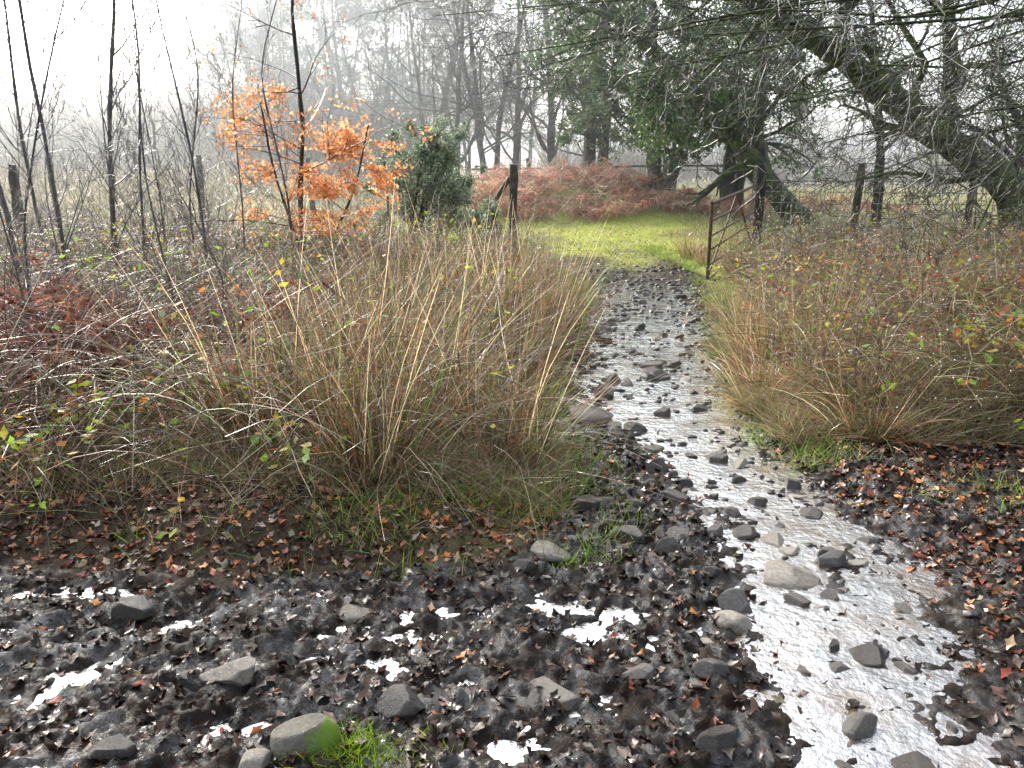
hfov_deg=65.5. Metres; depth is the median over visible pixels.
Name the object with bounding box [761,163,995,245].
wire fence
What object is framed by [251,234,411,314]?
rush tussock
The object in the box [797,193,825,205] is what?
bracken
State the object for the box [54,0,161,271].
sapling
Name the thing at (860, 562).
stone
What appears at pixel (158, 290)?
bracken
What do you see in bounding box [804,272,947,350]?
rush tussock
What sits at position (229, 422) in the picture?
rush tussock
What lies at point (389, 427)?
rush tussock
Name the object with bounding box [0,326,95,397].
bracken
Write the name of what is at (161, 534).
bramble
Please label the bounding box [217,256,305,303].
rush tussock
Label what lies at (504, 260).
rush tussock
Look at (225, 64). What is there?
bare tree
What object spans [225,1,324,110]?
bare tree
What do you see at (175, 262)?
rush tussock
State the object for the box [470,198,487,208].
bracken
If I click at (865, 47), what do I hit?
leaning oak
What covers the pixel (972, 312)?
bracken
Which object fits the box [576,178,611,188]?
bracken
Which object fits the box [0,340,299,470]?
bramble
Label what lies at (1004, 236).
rush tussock
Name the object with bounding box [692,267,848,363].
rush tussock
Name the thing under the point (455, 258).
rush tussock
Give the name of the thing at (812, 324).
rush tussock
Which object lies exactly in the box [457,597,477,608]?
stone
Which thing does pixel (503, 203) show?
bracken
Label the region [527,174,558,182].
bracken
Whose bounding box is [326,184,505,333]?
rush tussock
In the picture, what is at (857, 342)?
rush tussock
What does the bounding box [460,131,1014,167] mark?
hills
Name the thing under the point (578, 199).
bracken
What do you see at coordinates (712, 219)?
field gate
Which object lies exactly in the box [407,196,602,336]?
rush tussock
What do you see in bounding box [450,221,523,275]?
rush tussock
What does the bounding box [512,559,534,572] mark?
stone
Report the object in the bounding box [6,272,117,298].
bracken
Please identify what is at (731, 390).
rush tussock
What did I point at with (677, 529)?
stone
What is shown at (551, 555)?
stone
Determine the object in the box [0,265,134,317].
bracken
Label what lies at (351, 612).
stone
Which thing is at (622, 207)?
bracken
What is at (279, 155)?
sapling
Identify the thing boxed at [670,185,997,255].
verge grass
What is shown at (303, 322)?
rush tussock
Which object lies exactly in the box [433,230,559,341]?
rush tussock
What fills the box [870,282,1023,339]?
bramble
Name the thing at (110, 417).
bramble
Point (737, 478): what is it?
stone
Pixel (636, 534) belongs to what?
stone
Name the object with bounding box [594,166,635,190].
bracken
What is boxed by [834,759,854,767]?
stone
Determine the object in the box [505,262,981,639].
gravel
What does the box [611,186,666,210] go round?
bracken
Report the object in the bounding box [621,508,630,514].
stone
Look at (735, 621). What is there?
stone
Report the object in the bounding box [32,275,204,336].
bracken
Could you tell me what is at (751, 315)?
rush tussock
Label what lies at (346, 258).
rush tussock
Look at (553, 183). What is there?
bracken
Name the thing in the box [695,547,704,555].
stone
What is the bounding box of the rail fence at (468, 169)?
[466,158,722,183]
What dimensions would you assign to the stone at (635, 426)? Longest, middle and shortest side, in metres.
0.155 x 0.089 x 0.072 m
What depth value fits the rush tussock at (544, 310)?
6.76 m
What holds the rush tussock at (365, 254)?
on the ground at (754, 727)
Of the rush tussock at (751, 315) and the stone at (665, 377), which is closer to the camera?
the stone at (665, 377)
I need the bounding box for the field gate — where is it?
[705,184,757,279]
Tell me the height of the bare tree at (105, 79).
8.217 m
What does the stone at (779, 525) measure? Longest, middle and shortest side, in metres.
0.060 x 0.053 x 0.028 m
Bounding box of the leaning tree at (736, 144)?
[507,0,819,225]
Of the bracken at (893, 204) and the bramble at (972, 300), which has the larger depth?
the bracken at (893, 204)
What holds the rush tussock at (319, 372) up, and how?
on the ground at (754, 727)
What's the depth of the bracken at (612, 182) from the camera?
18.30 m
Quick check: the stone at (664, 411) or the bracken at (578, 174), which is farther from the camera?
the bracken at (578, 174)
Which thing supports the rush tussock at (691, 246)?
on the ground at (754, 727)
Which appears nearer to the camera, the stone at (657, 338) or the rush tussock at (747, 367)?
the rush tussock at (747, 367)
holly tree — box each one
[504,0,708,172]
[556,0,767,190]
[690,1,836,209]
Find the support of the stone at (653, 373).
on the ground at (754, 727)
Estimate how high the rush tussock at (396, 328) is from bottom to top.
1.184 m
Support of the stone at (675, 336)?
on the ground at (754, 727)
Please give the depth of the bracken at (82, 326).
4.63 m
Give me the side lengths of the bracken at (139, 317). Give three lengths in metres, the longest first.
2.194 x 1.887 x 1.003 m
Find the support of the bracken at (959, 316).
on the ground at (754, 727)
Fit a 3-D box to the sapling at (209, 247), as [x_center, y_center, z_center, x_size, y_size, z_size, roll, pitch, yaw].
[-1.817,-0.588,5.067,0.725,1.647,0.492,9,18,28]
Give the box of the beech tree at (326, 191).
[167,0,435,273]
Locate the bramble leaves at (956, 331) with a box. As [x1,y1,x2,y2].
[726,209,1023,409]
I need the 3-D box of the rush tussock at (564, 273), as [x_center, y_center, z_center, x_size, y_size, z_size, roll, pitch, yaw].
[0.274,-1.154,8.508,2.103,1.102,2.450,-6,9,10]
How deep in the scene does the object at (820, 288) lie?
6.75 m
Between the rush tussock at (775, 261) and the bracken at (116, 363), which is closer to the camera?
the bracken at (116, 363)
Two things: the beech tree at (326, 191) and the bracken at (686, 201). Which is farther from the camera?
the bracken at (686, 201)
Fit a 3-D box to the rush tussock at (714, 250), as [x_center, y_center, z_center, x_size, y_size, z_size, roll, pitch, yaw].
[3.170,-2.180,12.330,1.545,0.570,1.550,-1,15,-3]
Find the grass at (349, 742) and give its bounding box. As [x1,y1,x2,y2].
[273,708,465,767]
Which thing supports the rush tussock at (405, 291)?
on the ground at (754, 727)
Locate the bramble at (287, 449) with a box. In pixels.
[165,344,393,495]
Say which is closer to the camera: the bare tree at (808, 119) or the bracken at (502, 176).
the bracken at (502, 176)
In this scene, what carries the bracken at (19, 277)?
on the ground at (754, 727)
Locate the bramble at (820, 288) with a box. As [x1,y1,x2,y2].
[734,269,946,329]
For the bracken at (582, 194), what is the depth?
17.76 m
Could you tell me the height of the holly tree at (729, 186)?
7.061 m
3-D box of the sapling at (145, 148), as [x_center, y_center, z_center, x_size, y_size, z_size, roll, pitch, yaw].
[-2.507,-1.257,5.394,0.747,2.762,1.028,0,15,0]
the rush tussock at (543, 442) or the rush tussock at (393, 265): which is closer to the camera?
the rush tussock at (543, 442)
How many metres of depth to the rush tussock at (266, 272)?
7.07 m
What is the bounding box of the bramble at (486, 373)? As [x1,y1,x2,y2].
[346,354,573,442]
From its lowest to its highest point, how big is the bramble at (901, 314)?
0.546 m
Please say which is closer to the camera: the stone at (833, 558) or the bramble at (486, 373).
the stone at (833, 558)
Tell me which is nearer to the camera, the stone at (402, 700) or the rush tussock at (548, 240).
the stone at (402, 700)
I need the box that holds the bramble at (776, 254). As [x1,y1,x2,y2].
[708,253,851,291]
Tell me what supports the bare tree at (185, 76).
on the ground at (754, 727)
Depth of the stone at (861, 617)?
2.92 m
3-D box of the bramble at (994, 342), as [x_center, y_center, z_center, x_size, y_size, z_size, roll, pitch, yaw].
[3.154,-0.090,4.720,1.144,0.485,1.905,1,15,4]
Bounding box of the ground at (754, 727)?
[0,165,1023,767]
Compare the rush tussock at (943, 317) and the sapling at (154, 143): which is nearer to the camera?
the rush tussock at (943, 317)
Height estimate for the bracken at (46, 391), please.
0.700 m
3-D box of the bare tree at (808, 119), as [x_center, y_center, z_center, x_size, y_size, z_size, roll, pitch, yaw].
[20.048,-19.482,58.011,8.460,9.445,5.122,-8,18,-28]
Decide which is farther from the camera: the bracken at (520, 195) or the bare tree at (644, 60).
the bare tree at (644, 60)
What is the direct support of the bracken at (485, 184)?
on the ground at (754, 727)
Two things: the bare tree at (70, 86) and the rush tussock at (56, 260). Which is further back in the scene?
the bare tree at (70, 86)
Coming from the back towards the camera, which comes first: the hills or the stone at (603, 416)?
the hills
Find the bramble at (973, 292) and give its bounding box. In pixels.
[886,282,1023,321]
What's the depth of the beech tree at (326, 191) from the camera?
8.49 m
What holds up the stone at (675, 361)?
on the ground at (754, 727)
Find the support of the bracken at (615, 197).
on the ground at (754, 727)
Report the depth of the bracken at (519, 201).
17.38 m
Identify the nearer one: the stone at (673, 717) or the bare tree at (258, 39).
the stone at (673, 717)
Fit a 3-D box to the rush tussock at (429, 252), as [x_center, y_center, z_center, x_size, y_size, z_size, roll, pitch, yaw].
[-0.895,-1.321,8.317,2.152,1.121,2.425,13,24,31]
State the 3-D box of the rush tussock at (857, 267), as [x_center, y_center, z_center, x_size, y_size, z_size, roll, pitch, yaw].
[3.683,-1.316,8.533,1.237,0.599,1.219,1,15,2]
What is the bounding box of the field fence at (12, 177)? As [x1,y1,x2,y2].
[8,153,315,239]
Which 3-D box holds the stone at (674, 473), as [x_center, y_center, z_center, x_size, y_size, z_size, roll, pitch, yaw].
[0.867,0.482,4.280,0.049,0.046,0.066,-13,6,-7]
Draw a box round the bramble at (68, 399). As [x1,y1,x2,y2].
[0,361,277,426]
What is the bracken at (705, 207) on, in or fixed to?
on the ground at (754, 727)
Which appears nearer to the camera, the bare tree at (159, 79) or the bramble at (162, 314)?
the bramble at (162, 314)
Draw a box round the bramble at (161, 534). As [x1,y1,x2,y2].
[56,359,417,541]
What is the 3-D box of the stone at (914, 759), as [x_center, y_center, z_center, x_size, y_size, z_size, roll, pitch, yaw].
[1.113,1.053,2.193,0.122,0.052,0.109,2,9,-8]
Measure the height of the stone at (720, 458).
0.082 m
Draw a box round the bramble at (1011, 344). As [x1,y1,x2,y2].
[844,321,1023,371]
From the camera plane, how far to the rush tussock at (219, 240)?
8.95 m
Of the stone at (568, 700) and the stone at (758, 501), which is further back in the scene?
the stone at (758, 501)
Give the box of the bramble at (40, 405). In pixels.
[1,374,117,462]
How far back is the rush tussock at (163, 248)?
8.60 m
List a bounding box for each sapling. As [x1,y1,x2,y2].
[0,0,79,269]
[0,0,108,331]
[0,0,127,282]
[0,9,78,289]
[0,151,84,359]
[46,0,184,290]
[47,0,170,292]
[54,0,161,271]
[70,0,206,315]
[76,0,220,264]
[117,0,237,292]
[124,0,257,278]
[156,161,272,362]
[183,0,296,273]
[207,0,320,282]
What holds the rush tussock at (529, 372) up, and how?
on the ground at (754, 727)
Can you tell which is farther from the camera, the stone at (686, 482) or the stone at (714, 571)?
the stone at (686, 482)
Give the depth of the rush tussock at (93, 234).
9.64 m
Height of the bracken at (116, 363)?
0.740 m
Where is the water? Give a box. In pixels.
[0,281,1022,767]
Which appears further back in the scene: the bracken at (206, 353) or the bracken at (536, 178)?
the bracken at (536, 178)
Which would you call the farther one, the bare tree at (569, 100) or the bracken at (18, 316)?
the bare tree at (569, 100)
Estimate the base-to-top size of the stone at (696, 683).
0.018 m
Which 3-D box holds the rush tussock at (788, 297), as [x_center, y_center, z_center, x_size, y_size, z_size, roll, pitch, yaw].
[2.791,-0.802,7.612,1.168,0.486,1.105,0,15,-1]
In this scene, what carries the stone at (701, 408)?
in the water
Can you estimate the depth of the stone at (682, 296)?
9.43 m
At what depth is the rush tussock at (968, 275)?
6.85 m
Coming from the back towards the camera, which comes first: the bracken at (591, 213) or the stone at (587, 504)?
the bracken at (591, 213)
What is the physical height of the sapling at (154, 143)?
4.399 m
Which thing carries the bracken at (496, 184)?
on the ground at (754, 727)
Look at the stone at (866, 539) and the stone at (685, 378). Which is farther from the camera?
the stone at (685, 378)
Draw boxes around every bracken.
[0,258,45,299]
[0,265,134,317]
[0,286,204,419]
[0,291,96,342]
[0,291,145,408]
[0,300,169,462]
[0,300,239,392]
[0,304,138,392]
[0,319,188,412]
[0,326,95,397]
[0,347,155,417]
[0,356,224,446]
[1,242,197,335]
[1,284,223,363]
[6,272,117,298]
[15,265,87,295]
[17,312,178,389]
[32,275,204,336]
[41,269,288,403]
[51,290,195,446]
[55,299,268,389]
[61,283,327,370]
[65,327,118,392]
[74,307,211,373]
[96,292,329,379]
[97,315,238,364]
[105,335,264,386]
[107,310,278,404]
[113,265,350,452]
[125,269,214,316]
[469,175,508,196]
[469,178,497,196]
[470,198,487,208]
[471,166,503,184]
[473,181,508,203]
[474,191,534,218]
[482,177,537,202]
[488,158,539,182]
[497,192,532,216]
[499,197,553,220]
[502,204,540,223]
[503,181,567,205]
[503,184,533,202]
[506,176,547,191]
[517,198,534,206]
[519,164,564,182]
[519,174,552,188]
[519,175,549,187]
[519,184,562,223]
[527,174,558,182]
[529,192,570,208]
[532,177,567,196]
[549,150,591,181]
[552,172,598,190]
[556,164,605,180]
[559,183,611,220]
[559,189,598,209]
[562,199,590,215]
[564,165,588,180]
[573,164,613,181]
[573,189,600,203]
[574,201,617,223]
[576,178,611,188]
[577,202,609,218]
[581,194,605,206]
[583,172,638,196]
[585,175,639,191]
[587,204,619,220]
[589,200,633,218]
[592,154,636,180]
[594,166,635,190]
[601,200,637,214]
[606,191,636,203]
[607,185,655,213]
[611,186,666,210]
[614,172,652,187]
[619,190,678,218]
[635,171,666,186]
[648,190,672,198]
[653,190,687,201]
[653,197,681,212]
[658,189,702,214]
[659,187,696,200]
[667,198,707,214]
[689,197,736,215]
[694,194,718,209]
[718,195,770,217]
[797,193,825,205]
[808,198,839,211]
[817,199,847,209]
[827,193,863,208]
[860,200,885,211]
[883,199,921,215]
[909,301,1013,324]
[916,297,1017,335]
[946,273,1020,303]
[947,284,1023,322]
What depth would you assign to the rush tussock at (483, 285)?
6.71 m
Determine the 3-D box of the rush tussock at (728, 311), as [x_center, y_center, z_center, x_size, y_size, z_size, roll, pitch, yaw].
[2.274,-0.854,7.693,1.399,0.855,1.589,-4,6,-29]
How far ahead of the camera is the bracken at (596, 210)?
17.28 m
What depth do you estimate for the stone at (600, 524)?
3.57 m
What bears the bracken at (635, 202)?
on the ground at (754, 727)
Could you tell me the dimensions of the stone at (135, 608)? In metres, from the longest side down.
0.154 x 0.099 x 0.087 m
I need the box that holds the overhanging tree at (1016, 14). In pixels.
[317,0,1023,300]
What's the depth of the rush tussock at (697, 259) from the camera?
11.82 m
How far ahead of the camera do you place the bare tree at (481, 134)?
25.33 m
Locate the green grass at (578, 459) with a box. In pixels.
[50,241,1023,580]
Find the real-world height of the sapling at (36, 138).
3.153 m
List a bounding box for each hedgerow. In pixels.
[0,43,493,172]
[510,104,1016,186]
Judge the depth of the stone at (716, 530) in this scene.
3.55 m
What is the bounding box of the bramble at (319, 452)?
[178,335,554,489]
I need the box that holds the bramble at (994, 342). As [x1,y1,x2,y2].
[971,334,1023,431]
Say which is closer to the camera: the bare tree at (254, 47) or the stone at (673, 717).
the stone at (673, 717)
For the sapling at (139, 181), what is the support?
on the ground at (754, 727)
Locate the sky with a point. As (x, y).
(32, 33)
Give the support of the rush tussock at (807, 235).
on the ground at (754, 727)
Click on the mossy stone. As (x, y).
(313, 733)
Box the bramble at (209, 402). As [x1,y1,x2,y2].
[99,336,303,445]
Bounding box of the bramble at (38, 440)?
[0,370,185,487]
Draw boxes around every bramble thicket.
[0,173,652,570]
[676,186,1023,444]
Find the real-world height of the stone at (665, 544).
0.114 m
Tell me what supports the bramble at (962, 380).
on the ground at (754, 727)
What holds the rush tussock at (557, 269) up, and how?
on the ground at (754, 727)
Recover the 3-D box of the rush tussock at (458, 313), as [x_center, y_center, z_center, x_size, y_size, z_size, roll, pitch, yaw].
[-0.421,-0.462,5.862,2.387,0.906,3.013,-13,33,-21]
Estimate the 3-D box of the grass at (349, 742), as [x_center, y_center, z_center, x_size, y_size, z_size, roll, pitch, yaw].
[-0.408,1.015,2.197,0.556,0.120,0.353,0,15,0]
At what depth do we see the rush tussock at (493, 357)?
5.25 m
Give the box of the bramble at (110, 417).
[0,378,255,457]
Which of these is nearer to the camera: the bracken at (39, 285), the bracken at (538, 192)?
the bracken at (39, 285)
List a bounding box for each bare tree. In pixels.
[32,64,88,116]
[93,68,136,118]
[128,55,178,114]
[145,4,288,126]
[146,1,294,152]
[148,50,259,114]
[162,0,349,144]
[166,0,330,162]
[180,0,407,164]
[181,0,347,159]
[182,0,360,125]
[184,25,293,106]
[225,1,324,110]
[226,0,370,172]
[235,0,457,178]
[236,0,444,127]
[243,0,408,171]
[256,0,416,169]
[278,0,493,177]
[289,0,516,163]
[296,0,495,135]
[325,0,529,143]
[325,0,539,167]
[337,0,515,155]
[363,0,573,175]
[366,1,575,179]
[376,0,546,171]
[392,0,611,167]
[437,0,628,175]
[444,0,579,164]
[489,0,688,165]
[493,2,671,150]
[581,2,713,163]
[670,18,844,161]
[764,66,834,159]
[785,53,904,157]
[810,0,1023,229]
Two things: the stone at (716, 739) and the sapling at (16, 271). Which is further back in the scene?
the sapling at (16, 271)
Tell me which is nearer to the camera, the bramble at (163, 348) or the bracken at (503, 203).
the bramble at (163, 348)
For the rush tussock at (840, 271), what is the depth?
7.96 m
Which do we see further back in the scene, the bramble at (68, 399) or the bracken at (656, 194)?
the bracken at (656, 194)
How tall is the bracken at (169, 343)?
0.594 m
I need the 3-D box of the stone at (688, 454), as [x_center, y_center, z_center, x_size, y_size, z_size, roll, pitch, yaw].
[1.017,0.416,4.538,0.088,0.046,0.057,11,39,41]
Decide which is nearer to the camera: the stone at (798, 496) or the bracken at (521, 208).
the stone at (798, 496)
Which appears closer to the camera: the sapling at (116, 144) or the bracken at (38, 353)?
the bracken at (38, 353)
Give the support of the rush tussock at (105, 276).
on the ground at (754, 727)
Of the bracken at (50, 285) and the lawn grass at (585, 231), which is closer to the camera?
the bracken at (50, 285)
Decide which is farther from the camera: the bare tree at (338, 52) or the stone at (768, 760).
the bare tree at (338, 52)
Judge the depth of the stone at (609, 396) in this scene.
5.68 m
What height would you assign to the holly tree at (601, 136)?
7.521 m
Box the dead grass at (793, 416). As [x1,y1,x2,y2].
[0,320,1023,539]
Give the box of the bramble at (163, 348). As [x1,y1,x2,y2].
[71,327,333,386]
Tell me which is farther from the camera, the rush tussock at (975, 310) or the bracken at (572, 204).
the bracken at (572, 204)
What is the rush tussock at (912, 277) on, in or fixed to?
on the ground at (754, 727)
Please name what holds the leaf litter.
on the ground at (754, 727)
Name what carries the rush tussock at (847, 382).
on the ground at (754, 727)
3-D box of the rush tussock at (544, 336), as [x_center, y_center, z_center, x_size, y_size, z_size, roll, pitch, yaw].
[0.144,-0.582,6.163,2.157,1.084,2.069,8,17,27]
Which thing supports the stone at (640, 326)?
on the ground at (754, 727)
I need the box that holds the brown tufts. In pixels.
[319,198,775,272]
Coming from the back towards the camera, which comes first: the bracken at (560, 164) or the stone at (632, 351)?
the bracken at (560, 164)
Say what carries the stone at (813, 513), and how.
in the water
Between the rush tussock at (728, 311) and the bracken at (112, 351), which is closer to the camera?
the bracken at (112, 351)
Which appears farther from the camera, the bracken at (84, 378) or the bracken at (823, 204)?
the bracken at (823, 204)
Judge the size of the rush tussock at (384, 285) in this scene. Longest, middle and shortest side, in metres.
3.044 x 1.995 x 1.502 m
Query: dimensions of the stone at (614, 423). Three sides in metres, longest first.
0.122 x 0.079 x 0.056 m
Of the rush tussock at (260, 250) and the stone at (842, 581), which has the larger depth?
the rush tussock at (260, 250)
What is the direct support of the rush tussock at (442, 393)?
on the ground at (754, 727)
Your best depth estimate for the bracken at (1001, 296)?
6.15 m
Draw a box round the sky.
[0,0,1023,137]
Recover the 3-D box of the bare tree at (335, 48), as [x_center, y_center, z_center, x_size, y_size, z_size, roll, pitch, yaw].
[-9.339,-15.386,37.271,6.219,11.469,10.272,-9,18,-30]
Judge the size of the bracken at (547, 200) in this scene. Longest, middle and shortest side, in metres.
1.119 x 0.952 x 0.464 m
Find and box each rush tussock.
[0,188,474,511]
[29,222,98,281]
[55,215,140,264]
[66,280,531,465]
[69,198,196,294]
[70,243,170,297]
[70,253,168,301]
[97,240,618,520]
[109,212,579,568]
[123,225,214,286]
[126,233,219,296]
[139,239,234,296]
[160,169,560,424]
[163,190,483,430]
[180,206,249,286]
[193,266,372,396]
[199,238,277,293]
[210,230,324,306]
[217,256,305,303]
[220,219,304,284]
[222,201,605,480]
[239,194,310,268]
[242,243,435,351]
[242,255,518,392]
[247,277,364,356]
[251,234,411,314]
[256,249,478,384]
[273,226,408,304]
[283,230,524,376]
[303,205,362,275]
[309,251,742,537]
[310,254,594,406]
[311,223,499,354]
[312,199,530,317]
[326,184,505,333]
[330,241,453,297]
[331,229,400,274]
[338,208,413,268]
[346,230,601,373]
[358,210,514,294]
[360,243,599,399]
[363,177,567,346]
[369,289,624,488]
[374,230,595,316]
[386,202,692,379]
[394,213,462,260]
[399,253,573,357]
[400,210,517,301]
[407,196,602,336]
[407,226,503,283]
[429,217,578,296]
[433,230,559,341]
[434,204,669,324]
[435,244,674,369]
[441,304,604,409]
[448,249,660,390]
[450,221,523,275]
[475,199,653,323]
[476,195,666,367]
[477,230,637,314]
[514,247,591,293]
[647,260,848,375]
[648,315,868,436]
[657,218,721,258]
[660,238,719,252]
[665,308,806,387]
[674,315,770,360]
[681,238,722,265]
[681,253,786,334]
[682,278,758,313]
[686,310,829,407]
[690,227,744,259]
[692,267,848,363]
[694,240,775,259]
[704,220,779,273]
[707,238,789,270]
[708,319,921,389]
[710,248,772,283]
[714,259,790,304]
[717,272,794,336]
[721,242,793,270]
[722,281,800,323]
[730,267,805,285]
[730,320,1001,477]
[735,318,1004,471]
[738,209,963,372]
[741,262,836,301]
[746,284,834,332]
[747,294,1012,389]
[751,276,832,311]
[754,248,814,270]
[755,231,802,253]
[756,260,898,335]
[787,212,839,256]
[793,197,1020,332]
[796,257,918,325]
[799,240,890,292]
[803,269,905,312]
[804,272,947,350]
[824,241,924,282]
[824,246,877,273]
[828,303,1004,359]
[841,215,947,293]
[853,243,1001,326]
[857,234,922,278]
[860,294,1023,381]
[864,255,1022,350]
[883,259,1023,343]
[894,309,1023,449]
[924,230,1023,340]
[937,223,1023,292]
[987,216,1023,265]
[997,216,1023,302]
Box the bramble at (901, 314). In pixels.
[754,306,998,402]
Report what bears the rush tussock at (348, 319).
on the ground at (754, 727)
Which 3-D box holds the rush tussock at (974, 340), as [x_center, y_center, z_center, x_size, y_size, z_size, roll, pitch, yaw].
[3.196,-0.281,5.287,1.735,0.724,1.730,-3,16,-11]
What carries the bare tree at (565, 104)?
on the ground at (754, 727)
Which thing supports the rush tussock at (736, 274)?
on the ground at (754, 727)
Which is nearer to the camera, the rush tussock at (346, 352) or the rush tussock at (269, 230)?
the rush tussock at (346, 352)
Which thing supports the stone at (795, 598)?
in the water
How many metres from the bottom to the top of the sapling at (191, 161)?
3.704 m
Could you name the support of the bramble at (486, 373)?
on the ground at (754, 727)
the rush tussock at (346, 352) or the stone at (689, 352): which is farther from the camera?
the stone at (689, 352)
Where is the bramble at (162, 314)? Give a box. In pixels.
[0,208,544,532]
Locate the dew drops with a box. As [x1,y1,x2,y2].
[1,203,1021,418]
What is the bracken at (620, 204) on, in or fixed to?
on the ground at (754, 727)
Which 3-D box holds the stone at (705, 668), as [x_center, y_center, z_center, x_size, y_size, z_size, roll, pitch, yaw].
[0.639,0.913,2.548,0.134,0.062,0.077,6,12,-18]
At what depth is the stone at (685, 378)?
6.13 m
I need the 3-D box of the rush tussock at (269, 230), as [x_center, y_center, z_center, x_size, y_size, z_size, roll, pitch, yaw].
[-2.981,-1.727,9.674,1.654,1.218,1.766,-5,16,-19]
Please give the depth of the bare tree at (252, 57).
40.86 m
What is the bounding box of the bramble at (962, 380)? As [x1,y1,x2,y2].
[878,307,1023,405]
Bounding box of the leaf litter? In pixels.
[0,223,1023,767]
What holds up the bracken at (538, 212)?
on the ground at (754, 727)
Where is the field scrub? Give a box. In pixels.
[0,129,462,244]
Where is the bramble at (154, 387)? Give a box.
[32,354,293,428]
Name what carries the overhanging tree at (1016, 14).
on the ground at (754, 727)
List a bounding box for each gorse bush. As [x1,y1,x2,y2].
[358,113,481,264]
[367,159,489,251]
[456,196,505,255]
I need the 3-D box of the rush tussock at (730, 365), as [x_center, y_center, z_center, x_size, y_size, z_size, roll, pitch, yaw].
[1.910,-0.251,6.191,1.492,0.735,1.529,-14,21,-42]
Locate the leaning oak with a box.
[641,0,1023,241]
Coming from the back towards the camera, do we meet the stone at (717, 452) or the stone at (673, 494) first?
the stone at (717, 452)
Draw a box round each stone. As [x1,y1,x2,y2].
[88,734,136,759]
[110,595,153,621]
[199,656,256,686]
[238,748,271,767]
[270,713,340,759]
[339,604,371,622]
[377,683,424,718]
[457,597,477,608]
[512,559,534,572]
[530,540,571,562]
[532,676,582,710]
[568,404,613,424]
[569,345,588,354]
[571,494,600,511]
[582,741,593,751]
[589,522,604,529]
[593,385,613,398]
[596,334,611,342]
[596,497,614,506]
[605,318,614,322]
[606,421,621,427]
[607,373,620,384]
[607,425,618,434]
[612,525,644,543]
[620,663,653,680]
[621,378,632,386]
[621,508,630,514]
[624,421,647,432]
[625,349,635,353]
[625,498,645,509]
[634,323,644,330]
[637,474,655,480]
[638,299,646,303]
[639,361,663,367]
[641,478,656,487]
[643,444,663,452]
[644,367,668,380]
[646,458,668,472]
[651,336,661,340]
[653,406,670,415]
[654,536,683,553]
[658,489,690,500]
[660,375,670,380]
[665,711,681,726]
[666,525,690,537]
[667,334,684,338]
[669,356,680,366]
[669,470,677,475]
[676,294,686,298]
[677,478,693,485]
[678,350,694,354]
[680,376,691,380]
[684,452,697,457]
[690,680,703,687]
[691,658,728,679]
[692,404,708,410]
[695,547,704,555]
[695,587,711,601]
[695,724,738,753]
[700,637,714,645]
[702,566,722,578]
[703,524,723,536]
[704,449,726,458]
[708,453,727,462]
[714,610,752,631]
[718,588,752,613]
[724,506,741,517]
[732,475,746,482]
[732,524,756,538]
[734,457,748,468]
[738,442,747,446]
[747,496,767,505]
[760,531,784,547]
[763,751,774,766]
[764,560,818,588]
[775,522,784,527]
[778,547,799,555]
[783,592,810,605]
[784,478,801,489]
[789,493,808,498]
[797,665,810,674]
[799,507,823,519]
[813,549,846,567]
[813,605,824,608]
[816,547,836,555]
[820,589,839,600]
[828,638,839,650]
[829,661,850,672]
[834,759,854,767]
[838,579,845,583]
[841,712,877,738]
[848,559,868,565]
[848,642,885,667]
[857,536,879,542]
[857,615,866,619]
[870,642,889,657]
[890,751,935,767]
[891,657,902,661]
[893,602,912,612]
[893,661,918,674]
[946,720,958,732]
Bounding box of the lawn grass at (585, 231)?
[254,187,831,278]
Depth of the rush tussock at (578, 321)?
7.16 m
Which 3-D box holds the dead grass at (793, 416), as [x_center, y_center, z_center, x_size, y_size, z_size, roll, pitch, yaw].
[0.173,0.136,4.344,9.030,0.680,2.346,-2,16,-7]
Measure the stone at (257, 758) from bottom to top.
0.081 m
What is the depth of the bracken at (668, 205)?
17.91 m
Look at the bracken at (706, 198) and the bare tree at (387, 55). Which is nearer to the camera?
the bracken at (706, 198)
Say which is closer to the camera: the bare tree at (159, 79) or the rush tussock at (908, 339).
the rush tussock at (908, 339)
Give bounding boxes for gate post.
[491,164,517,245]
[748,164,764,246]
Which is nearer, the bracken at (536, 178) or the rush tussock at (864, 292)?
the rush tussock at (864, 292)
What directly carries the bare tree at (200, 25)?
on the ground at (754, 727)
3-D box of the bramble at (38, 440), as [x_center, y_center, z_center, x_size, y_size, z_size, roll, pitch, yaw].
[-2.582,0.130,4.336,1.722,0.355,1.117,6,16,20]
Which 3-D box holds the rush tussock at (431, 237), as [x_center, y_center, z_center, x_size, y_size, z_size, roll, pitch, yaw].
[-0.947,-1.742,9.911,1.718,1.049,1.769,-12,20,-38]
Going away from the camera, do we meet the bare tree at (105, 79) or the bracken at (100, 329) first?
the bracken at (100, 329)
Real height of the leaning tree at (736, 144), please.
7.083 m
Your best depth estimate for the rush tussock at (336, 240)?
9.55 m
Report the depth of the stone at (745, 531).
3.56 m
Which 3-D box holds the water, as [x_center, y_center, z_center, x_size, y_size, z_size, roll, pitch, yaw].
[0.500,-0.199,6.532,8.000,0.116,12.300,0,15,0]
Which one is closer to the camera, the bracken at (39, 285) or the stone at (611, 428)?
the stone at (611, 428)

